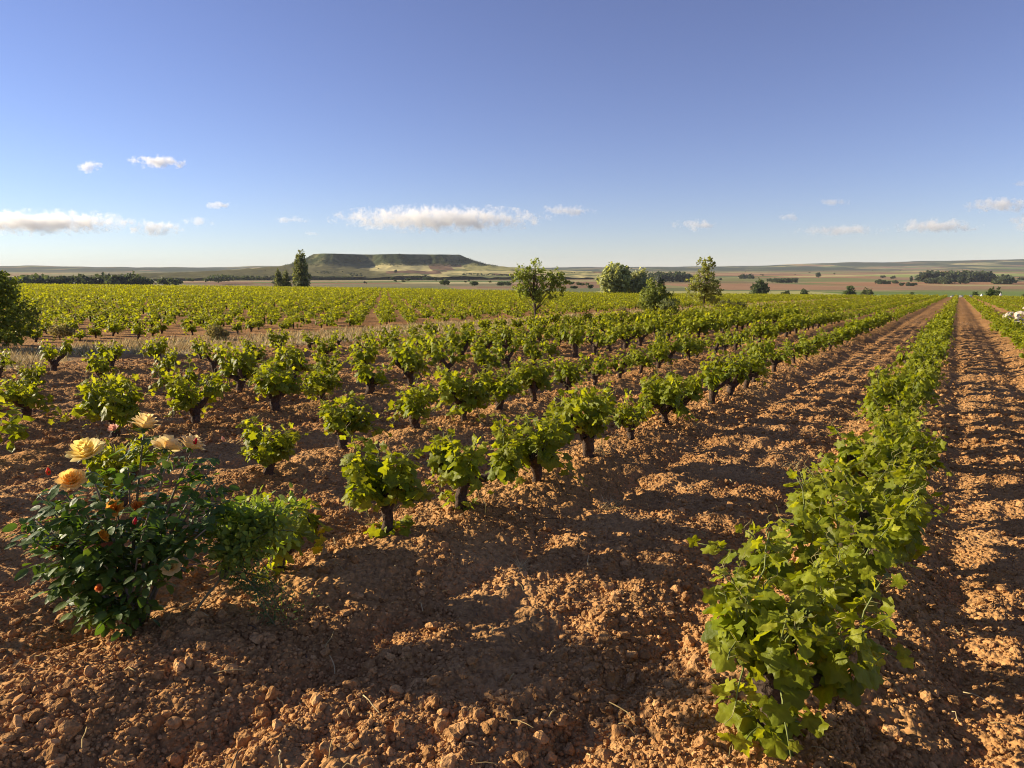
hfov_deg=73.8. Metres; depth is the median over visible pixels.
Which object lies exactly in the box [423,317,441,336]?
grape vine
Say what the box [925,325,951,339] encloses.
grape vine
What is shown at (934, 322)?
grape vine
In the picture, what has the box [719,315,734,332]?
grape vine
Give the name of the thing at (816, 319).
grape vine
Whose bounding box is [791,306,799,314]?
grape vine
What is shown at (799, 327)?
grape vine
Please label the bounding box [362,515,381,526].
straw tuft
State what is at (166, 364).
grape vine
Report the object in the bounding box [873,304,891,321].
grape vine
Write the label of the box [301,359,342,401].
grape vine
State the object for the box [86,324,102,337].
grape vine
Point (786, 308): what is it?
grape vine
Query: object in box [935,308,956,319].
grape vine
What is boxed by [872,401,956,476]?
grape vine
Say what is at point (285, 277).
poplar tree
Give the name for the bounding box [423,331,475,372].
grape vine
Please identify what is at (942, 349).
grape vine
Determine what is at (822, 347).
grape vine
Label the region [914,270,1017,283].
pine grove
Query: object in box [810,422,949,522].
grape vine
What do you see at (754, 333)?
grape vine
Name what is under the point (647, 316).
grape vine
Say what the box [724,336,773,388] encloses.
grape vine
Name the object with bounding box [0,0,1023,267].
sky
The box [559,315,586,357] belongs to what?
grape vine
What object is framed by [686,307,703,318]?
grape vine
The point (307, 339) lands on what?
grape vine
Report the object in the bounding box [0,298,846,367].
dry grass
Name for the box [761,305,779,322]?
grape vine
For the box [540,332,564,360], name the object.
grape vine
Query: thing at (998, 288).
broad tree
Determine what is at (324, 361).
grape vine
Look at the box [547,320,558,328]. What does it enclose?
grape vine
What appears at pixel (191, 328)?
grape vine
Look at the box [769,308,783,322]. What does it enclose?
grape vine
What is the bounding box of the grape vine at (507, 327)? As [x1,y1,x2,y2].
[498,320,515,334]
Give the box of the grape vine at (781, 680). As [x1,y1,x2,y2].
[701,531,913,759]
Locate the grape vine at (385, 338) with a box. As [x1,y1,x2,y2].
[377,326,401,353]
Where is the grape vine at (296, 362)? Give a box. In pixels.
[267,340,317,383]
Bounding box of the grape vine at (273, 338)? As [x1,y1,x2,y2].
[265,328,293,349]
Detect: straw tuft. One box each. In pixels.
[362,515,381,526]
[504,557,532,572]
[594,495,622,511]
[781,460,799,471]
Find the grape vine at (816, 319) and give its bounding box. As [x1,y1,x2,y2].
[806,311,821,328]
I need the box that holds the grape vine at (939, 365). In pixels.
[899,357,948,386]
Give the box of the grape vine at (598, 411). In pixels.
[534,375,616,457]
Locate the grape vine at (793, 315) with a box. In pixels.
[778,310,799,334]
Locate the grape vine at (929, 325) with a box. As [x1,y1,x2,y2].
[925,318,949,329]
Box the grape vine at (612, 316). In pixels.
[601,311,618,324]
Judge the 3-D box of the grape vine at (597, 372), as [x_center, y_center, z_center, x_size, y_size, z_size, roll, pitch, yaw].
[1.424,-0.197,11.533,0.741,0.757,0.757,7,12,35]
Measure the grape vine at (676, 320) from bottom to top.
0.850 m
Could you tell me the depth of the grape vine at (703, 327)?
23.25 m
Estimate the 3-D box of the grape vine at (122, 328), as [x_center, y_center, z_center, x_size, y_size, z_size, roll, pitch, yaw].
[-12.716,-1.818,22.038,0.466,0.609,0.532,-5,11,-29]
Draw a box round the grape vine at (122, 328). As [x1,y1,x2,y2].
[110,319,125,333]
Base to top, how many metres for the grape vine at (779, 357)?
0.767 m
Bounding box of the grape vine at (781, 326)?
[768,317,789,332]
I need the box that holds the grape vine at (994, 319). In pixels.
[989,316,1010,328]
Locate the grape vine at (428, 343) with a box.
[420,325,451,362]
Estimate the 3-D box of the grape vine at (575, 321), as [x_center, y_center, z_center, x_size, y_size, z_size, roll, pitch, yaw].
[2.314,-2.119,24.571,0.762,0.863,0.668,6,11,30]
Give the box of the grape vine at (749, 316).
[740,307,755,327]
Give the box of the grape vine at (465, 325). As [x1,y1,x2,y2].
[460,318,476,331]
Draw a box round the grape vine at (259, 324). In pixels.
[253,319,264,329]
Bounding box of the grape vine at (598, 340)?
[577,323,612,354]
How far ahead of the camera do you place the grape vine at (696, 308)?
35.21 m
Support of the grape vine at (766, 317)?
on the ground at (506, 611)
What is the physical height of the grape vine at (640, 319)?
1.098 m
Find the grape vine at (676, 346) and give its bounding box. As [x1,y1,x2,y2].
[653,328,684,364]
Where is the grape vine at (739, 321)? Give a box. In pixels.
[732,313,748,330]
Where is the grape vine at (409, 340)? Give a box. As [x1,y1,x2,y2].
[387,330,417,356]
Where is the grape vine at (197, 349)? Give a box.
[189,335,212,358]
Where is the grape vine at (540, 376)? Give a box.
[510,356,554,401]
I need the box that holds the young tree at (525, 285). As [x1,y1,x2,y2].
[509,257,570,318]
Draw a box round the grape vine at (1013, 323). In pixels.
[1001,321,1023,336]
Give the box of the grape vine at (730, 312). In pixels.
[720,306,735,317]
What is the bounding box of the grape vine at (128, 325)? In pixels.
[126,321,137,330]
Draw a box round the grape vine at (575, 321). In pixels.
[568,313,586,329]
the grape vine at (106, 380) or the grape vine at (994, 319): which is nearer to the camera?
the grape vine at (106, 380)
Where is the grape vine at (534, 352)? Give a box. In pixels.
[521,333,547,364]
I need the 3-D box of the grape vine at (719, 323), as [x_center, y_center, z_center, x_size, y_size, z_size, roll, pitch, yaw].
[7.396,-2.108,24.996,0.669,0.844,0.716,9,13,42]
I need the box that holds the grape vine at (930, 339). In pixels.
[917,332,948,355]
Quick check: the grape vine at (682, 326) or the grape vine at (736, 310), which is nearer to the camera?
the grape vine at (682, 326)
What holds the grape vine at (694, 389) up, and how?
on the ground at (506, 611)
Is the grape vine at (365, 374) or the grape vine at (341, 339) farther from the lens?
the grape vine at (341, 339)
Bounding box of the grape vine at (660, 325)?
[639,307,670,342]
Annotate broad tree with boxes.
[439,280,449,284]
[470,281,477,285]
[594,261,632,292]
[628,267,648,292]
[658,277,664,286]
[749,277,770,294]
[800,288,809,293]
[843,285,855,294]
[860,287,873,295]
[957,276,965,283]
[984,286,995,296]
[995,287,1001,295]
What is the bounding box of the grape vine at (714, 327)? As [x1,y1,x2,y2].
[694,311,718,334]
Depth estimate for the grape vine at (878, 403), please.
7.74 m
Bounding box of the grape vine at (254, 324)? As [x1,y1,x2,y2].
[245,318,257,331]
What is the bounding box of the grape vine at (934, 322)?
[930,316,952,333]
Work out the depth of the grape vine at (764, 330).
21.00 m
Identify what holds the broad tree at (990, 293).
on the ground at (506, 611)
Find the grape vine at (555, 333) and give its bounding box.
[549,321,569,345]
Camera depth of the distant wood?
863.34 m
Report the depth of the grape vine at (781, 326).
23.30 m
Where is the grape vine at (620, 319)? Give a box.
[615,313,628,323]
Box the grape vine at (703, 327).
[685,315,710,336]
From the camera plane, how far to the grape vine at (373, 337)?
15.56 m
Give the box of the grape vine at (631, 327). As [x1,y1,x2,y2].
[621,319,634,331]
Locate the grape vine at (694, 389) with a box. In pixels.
[654,366,712,415]
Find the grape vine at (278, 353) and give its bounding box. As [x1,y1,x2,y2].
[273,342,294,357]
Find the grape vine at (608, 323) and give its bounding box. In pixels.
[594,317,616,337]
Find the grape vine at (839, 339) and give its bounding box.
[828,330,845,346]
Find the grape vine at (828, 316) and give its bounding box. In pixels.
[822,312,833,325]
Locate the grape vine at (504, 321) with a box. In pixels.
[493,315,506,330]
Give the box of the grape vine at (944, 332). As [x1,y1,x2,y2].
[923,326,953,347]
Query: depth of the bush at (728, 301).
50.63 m
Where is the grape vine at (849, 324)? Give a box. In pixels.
[843,317,867,338]
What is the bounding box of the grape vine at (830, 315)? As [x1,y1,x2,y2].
[822,309,835,323]
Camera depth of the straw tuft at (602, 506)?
5.52 m
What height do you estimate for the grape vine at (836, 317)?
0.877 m
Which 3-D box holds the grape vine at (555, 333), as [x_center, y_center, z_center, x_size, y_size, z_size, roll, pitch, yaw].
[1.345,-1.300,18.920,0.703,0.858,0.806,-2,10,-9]
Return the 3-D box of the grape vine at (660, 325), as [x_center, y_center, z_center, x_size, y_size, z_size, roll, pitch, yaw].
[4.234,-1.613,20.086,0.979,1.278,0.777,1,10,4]
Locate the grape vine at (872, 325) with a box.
[863,316,875,329]
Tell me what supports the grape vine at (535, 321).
on the ground at (506, 611)
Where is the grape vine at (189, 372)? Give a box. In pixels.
[141,352,215,399]
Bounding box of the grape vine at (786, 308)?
[777,306,793,313]
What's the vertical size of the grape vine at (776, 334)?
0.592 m
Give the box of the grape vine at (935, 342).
[918,331,947,363]
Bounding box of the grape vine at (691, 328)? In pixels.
[681,318,699,338]
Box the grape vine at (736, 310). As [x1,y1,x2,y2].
[725,305,739,315]
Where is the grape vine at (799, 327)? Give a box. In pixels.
[790,313,806,332]
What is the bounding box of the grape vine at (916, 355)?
[891,335,938,374]
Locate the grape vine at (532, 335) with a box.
[511,323,538,351]
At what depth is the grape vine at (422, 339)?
17.11 m
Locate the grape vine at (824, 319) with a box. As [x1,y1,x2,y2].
[812,311,829,326]
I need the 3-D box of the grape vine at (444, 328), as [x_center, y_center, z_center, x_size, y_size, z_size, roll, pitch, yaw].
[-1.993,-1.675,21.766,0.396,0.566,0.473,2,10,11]
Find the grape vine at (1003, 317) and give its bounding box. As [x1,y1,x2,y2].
[988,311,1014,324]
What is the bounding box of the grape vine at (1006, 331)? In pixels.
[1000,323,1023,338]
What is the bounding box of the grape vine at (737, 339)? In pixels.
[714,319,749,350]
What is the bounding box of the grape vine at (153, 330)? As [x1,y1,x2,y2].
[143,325,160,335]
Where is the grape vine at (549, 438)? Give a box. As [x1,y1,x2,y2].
[487,395,587,489]
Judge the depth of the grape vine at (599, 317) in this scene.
30.71 m
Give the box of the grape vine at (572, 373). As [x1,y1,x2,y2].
[549,355,586,392]
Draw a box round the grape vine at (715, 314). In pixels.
[708,307,723,319]
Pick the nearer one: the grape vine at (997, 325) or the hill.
the grape vine at (997, 325)
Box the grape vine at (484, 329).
[480,325,490,338]
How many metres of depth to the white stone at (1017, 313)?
32.47 m
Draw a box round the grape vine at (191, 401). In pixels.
[164,368,237,423]
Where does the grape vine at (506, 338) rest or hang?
on the ground at (506, 611)
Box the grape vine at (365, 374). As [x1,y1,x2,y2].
[348,354,397,394]
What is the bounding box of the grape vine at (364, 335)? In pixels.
[358,329,375,341]
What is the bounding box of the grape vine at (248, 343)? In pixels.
[239,336,260,351]
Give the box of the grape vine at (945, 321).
[930,317,954,330]
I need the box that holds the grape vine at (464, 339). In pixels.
[442,324,474,361]
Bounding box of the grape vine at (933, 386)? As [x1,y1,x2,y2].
[884,364,944,406]
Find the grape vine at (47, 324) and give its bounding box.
[39,318,53,333]
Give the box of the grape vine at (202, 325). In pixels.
[197,318,215,329]
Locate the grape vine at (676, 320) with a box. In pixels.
[668,314,683,329]
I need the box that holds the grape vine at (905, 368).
[880,361,922,388]
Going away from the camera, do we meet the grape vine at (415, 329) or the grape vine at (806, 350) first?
the grape vine at (806, 350)
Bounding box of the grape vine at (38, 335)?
[31,328,42,341]
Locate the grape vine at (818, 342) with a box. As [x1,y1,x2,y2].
[796,324,831,356]
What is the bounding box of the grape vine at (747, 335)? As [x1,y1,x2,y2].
[730,329,751,347]
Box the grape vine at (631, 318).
[624,314,634,324]
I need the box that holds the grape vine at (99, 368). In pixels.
[81,340,124,382]
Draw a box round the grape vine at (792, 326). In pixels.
[779,314,801,336]
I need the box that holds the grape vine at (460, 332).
[459,328,476,337]
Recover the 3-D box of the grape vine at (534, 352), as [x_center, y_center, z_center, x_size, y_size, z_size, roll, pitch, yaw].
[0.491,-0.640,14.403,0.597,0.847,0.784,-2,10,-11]
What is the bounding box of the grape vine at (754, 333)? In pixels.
[743,324,761,343]
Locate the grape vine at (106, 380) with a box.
[79,372,126,402]
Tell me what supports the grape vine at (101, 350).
on the ground at (506, 611)
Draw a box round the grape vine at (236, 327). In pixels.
[231,321,243,333]
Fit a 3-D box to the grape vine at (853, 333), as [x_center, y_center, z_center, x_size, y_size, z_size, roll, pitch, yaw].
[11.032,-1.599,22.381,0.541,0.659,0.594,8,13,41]
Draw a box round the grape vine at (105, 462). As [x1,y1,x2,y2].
[80,427,173,506]
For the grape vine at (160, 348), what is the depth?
13.80 m
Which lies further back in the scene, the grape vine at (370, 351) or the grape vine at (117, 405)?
the grape vine at (370, 351)
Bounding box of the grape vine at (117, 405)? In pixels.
[47,367,156,441]
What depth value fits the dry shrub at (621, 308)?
40.88 m
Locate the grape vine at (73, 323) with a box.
[63,317,78,329]
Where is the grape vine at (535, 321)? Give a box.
[527,314,546,331]
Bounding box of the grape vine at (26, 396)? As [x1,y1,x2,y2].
[0,371,63,422]
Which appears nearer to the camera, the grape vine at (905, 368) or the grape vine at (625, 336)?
the grape vine at (905, 368)
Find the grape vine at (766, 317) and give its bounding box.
[756,309,774,323]
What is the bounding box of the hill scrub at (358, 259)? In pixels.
[282,255,497,265]
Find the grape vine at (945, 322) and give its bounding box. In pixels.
[936,317,953,332]
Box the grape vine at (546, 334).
[529,319,554,347]
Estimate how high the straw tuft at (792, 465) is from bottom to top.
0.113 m
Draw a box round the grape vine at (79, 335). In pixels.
[72,329,90,340]
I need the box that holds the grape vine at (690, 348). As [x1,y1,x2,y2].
[674,329,707,359]
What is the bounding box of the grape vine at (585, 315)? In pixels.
[582,311,592,321]
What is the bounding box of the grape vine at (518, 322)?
[510,317,523,328]
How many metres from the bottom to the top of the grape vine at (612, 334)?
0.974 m
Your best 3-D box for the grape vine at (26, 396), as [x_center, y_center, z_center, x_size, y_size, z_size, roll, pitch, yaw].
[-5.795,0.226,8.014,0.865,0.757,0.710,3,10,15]
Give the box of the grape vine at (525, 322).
[522,315,537,325]
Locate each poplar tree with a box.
[273,268,283,286]
[282,270,291,286]
[292,249,311,286]
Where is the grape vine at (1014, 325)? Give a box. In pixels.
[1001,323,1023,337]
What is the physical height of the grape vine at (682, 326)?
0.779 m
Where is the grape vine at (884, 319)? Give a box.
[872,312,887,327]
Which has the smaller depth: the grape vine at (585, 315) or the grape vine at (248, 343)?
the grape vine at (248, 343)
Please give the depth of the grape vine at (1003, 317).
30.50 m
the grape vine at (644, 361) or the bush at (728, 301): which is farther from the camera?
the bush at (728, 301)
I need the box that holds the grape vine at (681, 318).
[678,313,688,325]
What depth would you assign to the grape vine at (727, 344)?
17.97 m
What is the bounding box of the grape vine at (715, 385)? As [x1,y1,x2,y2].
[700,350,738,404]
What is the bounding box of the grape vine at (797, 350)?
[781,334,805,363]
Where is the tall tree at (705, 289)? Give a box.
[684,256,723,307]
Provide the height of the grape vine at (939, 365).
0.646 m
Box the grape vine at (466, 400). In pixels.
[431,362,496,424]
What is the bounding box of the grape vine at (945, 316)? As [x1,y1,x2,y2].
[936,311,954,323]
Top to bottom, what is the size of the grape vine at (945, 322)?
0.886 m
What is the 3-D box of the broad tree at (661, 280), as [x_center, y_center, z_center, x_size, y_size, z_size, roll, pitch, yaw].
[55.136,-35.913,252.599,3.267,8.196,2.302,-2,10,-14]
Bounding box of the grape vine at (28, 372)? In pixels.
[13,361,46,391]
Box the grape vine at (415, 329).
[405,319,418,334]
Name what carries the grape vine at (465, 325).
on the ground at (506, 611)
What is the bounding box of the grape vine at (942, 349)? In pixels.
[915,338,954,362]
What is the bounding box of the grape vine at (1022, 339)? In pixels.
[1018,335,1023,349]
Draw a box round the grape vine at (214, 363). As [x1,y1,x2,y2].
[198,341,227,372]
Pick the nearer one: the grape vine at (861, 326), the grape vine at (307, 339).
the grape vine at (307, 339)
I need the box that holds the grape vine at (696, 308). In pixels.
[690,305,701,313]
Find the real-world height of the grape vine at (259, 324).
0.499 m
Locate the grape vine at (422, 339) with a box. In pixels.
[408,329,426,345]
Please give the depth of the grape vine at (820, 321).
29.90 m
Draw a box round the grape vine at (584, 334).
[570,319,586,338]
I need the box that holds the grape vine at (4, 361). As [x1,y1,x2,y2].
[0,348,20,376]
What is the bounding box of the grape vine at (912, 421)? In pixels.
[856,399,927,449]
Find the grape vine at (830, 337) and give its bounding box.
[819,328,837,348]
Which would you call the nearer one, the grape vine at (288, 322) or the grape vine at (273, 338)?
the grape vine at (273, 338)
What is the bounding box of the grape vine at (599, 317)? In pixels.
[592,311,605,320]
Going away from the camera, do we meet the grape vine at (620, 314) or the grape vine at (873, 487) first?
the grape vine at (873, 487)
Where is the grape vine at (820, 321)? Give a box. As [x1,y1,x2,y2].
[812,312,827,327]
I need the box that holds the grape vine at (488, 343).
[472,324,499,351]
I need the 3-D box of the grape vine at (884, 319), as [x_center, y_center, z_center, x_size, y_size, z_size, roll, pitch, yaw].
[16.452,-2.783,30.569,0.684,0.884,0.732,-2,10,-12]
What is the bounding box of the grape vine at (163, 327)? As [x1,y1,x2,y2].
[154,319,171,333]
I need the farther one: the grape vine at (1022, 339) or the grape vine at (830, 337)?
the grape vine at (830, 337)
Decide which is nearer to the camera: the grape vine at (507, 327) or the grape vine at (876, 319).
the grape vine at (507, 327)
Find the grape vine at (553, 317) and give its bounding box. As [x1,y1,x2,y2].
[548,311,561,323]
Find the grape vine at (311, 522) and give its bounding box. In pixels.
[240,486,333,581]
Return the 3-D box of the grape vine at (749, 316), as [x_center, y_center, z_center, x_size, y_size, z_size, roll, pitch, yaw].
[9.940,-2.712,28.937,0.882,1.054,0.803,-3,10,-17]
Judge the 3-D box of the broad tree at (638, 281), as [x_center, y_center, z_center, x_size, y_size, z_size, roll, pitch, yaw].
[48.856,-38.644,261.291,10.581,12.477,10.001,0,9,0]
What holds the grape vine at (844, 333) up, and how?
on the ground at (506, 611)
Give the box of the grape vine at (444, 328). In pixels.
[443,323,454,332]
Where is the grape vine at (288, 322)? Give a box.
[283,319,292,328]
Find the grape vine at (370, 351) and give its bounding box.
[341,335,378,365]
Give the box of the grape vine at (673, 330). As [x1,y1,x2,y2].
[663,319,682,340]
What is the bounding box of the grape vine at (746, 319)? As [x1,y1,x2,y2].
[734,312,751,328]
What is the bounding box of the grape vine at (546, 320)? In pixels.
[541,314,550,326]
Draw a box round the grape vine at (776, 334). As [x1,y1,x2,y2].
[769,326,779,339]
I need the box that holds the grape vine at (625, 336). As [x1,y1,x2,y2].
[615,321,643,348]
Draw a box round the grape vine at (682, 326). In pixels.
[672,321,686,338]
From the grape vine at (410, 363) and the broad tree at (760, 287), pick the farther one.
the broad tree at (760, 287)
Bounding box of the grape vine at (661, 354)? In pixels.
[647,336,677,368]
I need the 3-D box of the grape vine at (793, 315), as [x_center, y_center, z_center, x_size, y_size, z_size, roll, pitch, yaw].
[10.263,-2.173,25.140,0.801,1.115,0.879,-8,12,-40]
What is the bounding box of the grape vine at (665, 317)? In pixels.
[655,312,671,326]
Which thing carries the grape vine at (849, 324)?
on the ground at (506, 611)
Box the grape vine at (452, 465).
[422,422,525,510]
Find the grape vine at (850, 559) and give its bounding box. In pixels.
[686,481,908,652]
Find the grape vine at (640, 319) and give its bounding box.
[630,310,652,333]
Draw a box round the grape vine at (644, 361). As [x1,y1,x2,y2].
[626,339,660,373]
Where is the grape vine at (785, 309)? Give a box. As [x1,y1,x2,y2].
[777,307,792,318]
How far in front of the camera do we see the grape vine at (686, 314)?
27.80 m
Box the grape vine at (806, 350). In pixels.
[795,338,819,359]
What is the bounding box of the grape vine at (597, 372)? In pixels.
[578,350,613,384]
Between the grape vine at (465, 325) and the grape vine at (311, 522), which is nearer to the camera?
the grape vine at (311, 522)
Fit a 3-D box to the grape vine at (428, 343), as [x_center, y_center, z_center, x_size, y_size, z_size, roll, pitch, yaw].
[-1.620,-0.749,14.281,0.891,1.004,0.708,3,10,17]
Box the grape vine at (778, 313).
[767,307,784,322]
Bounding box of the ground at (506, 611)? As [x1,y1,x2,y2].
[0,259,1023,767]
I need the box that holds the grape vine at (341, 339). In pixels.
[328,326,351,346]
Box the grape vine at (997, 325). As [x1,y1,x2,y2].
[989,320,1011,330]
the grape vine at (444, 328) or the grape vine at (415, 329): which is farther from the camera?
the grape vine at (444, 328)
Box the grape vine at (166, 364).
[151,346,178,372]
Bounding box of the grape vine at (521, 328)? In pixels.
[516,325,527,334]
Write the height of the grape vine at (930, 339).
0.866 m
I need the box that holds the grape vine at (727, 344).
[709,332,737,351]
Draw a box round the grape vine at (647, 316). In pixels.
[641,309,661,333]
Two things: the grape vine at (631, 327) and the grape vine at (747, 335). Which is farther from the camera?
the grape vine at (631, 327)
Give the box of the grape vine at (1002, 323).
[994,314,1023,331]
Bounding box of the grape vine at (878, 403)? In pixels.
[857,379,922,426]
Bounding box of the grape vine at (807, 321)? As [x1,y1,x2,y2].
[800,309,813,330]
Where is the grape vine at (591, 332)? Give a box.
[585,321,599,341]
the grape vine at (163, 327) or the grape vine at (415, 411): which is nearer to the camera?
the grape vine at (415, 411)
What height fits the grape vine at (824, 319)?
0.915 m
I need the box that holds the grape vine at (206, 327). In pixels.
[203,320,216,329]
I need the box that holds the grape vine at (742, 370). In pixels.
[707,349,762,395]
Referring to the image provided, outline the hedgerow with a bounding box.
[560,271,917,285]
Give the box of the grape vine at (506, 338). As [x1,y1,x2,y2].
[490,323,521,353]
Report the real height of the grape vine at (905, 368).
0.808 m
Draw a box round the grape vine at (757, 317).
[747,306,764,325]
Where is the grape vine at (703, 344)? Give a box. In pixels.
[689,337,711,357]
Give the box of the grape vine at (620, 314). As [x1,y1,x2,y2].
[611,307,623,318]
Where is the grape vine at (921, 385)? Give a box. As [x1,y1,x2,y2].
[850,355,939,428]
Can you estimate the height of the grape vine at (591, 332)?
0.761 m
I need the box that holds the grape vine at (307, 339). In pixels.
[300,330,320,349]
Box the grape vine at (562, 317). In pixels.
[560,313,569,322]
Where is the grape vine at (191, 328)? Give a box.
[183,323,196,334]
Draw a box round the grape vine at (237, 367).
[211,341,266,391]
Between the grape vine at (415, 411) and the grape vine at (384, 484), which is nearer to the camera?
the grape vine at (384, 484)
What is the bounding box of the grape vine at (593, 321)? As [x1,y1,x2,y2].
[586,315,598,327]
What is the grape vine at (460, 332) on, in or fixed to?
on the ground at (506, 611)
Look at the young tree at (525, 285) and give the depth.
30.15 m
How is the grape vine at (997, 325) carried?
on the ground at (506, 611)
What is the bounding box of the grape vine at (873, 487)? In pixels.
[801,447,934,540]
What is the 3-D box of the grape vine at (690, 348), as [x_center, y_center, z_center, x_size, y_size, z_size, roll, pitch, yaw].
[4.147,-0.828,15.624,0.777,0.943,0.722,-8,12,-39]
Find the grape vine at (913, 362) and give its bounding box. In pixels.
[906,361,941,388]
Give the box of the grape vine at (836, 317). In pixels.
[826,311,842,323]
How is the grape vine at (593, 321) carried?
on the ground at (506, 611)
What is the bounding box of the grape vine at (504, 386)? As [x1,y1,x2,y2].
[475,362,531,409]
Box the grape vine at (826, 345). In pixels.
[807,330,841,351]
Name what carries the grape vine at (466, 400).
on the ground at (506, 611)
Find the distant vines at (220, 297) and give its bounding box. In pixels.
[0,283,1023,452]
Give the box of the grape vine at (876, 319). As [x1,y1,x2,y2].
[865,315,879,330]
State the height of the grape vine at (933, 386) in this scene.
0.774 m
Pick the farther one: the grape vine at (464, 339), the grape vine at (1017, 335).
the grape vine at (1017, 335)
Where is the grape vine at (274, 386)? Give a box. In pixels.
[239,357,321,410]
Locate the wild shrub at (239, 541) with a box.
[191,482,320,629]
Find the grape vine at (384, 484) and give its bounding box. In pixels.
[339,421,435,538]
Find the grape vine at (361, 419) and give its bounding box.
[316,389,391,449]
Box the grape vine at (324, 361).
[309,345,343,376]
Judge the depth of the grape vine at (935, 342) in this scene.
15.71 m
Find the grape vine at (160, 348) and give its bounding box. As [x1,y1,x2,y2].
[136,333,168,362]
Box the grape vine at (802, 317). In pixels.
[797,314,806,331]
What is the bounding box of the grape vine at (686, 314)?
[679,310,694,328]
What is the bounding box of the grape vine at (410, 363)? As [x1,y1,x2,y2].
[386,325,442,387]
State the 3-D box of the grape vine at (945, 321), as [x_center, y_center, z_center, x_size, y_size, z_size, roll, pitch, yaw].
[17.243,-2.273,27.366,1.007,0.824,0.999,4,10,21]
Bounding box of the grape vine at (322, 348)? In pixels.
[310,330,339,360]
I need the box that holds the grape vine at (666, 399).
[632,368,697,424]
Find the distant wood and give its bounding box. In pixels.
[5,271,274,284]
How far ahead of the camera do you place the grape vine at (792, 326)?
24.13 m
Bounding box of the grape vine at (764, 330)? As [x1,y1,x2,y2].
[748,318,776,341]
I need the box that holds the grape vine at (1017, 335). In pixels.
[1010,331,1023,348]
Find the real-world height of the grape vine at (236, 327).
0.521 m
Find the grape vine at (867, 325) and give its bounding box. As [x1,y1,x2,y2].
[850,314,871,334]
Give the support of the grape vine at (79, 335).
on the ground at (506, 611)
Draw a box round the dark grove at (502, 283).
[263,271,521,285]
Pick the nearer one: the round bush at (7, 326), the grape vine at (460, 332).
the round bush at (7, 326)
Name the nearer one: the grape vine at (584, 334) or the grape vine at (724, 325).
the grape vine at (584, 334)
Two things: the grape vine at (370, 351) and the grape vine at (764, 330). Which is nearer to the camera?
the grape vine at (370, 351)
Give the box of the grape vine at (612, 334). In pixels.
[597,322,622,350]
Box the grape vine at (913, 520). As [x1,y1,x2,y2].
[783,457,931,577]
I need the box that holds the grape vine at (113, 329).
[103,320,121,335]
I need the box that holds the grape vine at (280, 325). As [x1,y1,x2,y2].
[278,319,288,330]
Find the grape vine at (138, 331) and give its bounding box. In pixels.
[130,322,145,338]
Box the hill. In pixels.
[74,253,717,278]
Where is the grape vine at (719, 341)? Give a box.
[705,330,729,354]
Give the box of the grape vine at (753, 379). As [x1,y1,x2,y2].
[748,355,770,381]
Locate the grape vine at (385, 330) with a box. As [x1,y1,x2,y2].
[374,319,399,337]
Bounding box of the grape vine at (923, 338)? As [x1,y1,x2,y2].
[910,328,939,352]
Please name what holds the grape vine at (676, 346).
on the ground at (506, 611)
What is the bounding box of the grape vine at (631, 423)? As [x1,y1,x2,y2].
[613,386,652,439]
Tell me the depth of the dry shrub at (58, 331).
19.62 m
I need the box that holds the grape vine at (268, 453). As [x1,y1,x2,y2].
[235,414,310,474]
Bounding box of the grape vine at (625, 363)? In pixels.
[597,348,641,378]
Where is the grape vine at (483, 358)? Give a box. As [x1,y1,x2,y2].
[469,337,507,372]
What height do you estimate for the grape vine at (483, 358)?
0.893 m
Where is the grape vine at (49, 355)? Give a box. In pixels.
[38,336,74,370]
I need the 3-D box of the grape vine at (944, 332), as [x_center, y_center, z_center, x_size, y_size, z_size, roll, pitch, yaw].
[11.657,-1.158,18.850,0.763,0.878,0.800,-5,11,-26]
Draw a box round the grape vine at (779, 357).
[764,342,795,371]
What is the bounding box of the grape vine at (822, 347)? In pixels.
[809,332,826,353]
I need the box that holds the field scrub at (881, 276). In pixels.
[265,265,1023,283]
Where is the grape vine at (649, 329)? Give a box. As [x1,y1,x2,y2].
[632,319,653,346]
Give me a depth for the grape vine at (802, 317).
26.64 m
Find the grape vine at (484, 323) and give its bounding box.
[477,315,494,331]
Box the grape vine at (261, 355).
[241,340,267,367]
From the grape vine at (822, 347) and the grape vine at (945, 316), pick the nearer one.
the grape vine at (822, 347)
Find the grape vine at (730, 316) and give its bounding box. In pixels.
[718,311,737,328]
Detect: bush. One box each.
[0,270,45,347]
[2,412,245,640]
[637,277,679,312]
[656,299,678,316]
[713,299,747,309]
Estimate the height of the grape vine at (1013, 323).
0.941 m
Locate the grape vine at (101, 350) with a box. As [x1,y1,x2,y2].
[92,341,128,367]
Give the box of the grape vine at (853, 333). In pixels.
[841,326,855,341]
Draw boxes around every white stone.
[1005,312,1013,317]
[1014,311,1023,316]
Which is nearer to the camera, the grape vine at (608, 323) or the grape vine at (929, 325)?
the grape vine at (608, 323)
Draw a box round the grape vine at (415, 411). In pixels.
[384,378,450,427]
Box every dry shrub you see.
[46,321,74,339]
[204,324,230,339]
[617,306,630,313]
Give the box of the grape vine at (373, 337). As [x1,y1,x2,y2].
[344,326,385,354]
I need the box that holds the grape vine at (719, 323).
[710,316,724,332]
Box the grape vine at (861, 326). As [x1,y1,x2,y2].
[852,318,870,336]
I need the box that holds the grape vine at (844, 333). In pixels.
[833,326,852,344]
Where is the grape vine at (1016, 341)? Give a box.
[1010,333,1023,345]
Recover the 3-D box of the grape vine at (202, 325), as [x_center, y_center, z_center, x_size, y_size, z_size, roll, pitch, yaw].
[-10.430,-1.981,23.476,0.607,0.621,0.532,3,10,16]
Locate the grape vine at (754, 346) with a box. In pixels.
[737,335,776,375]
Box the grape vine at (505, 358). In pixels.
[488,333,519,369]

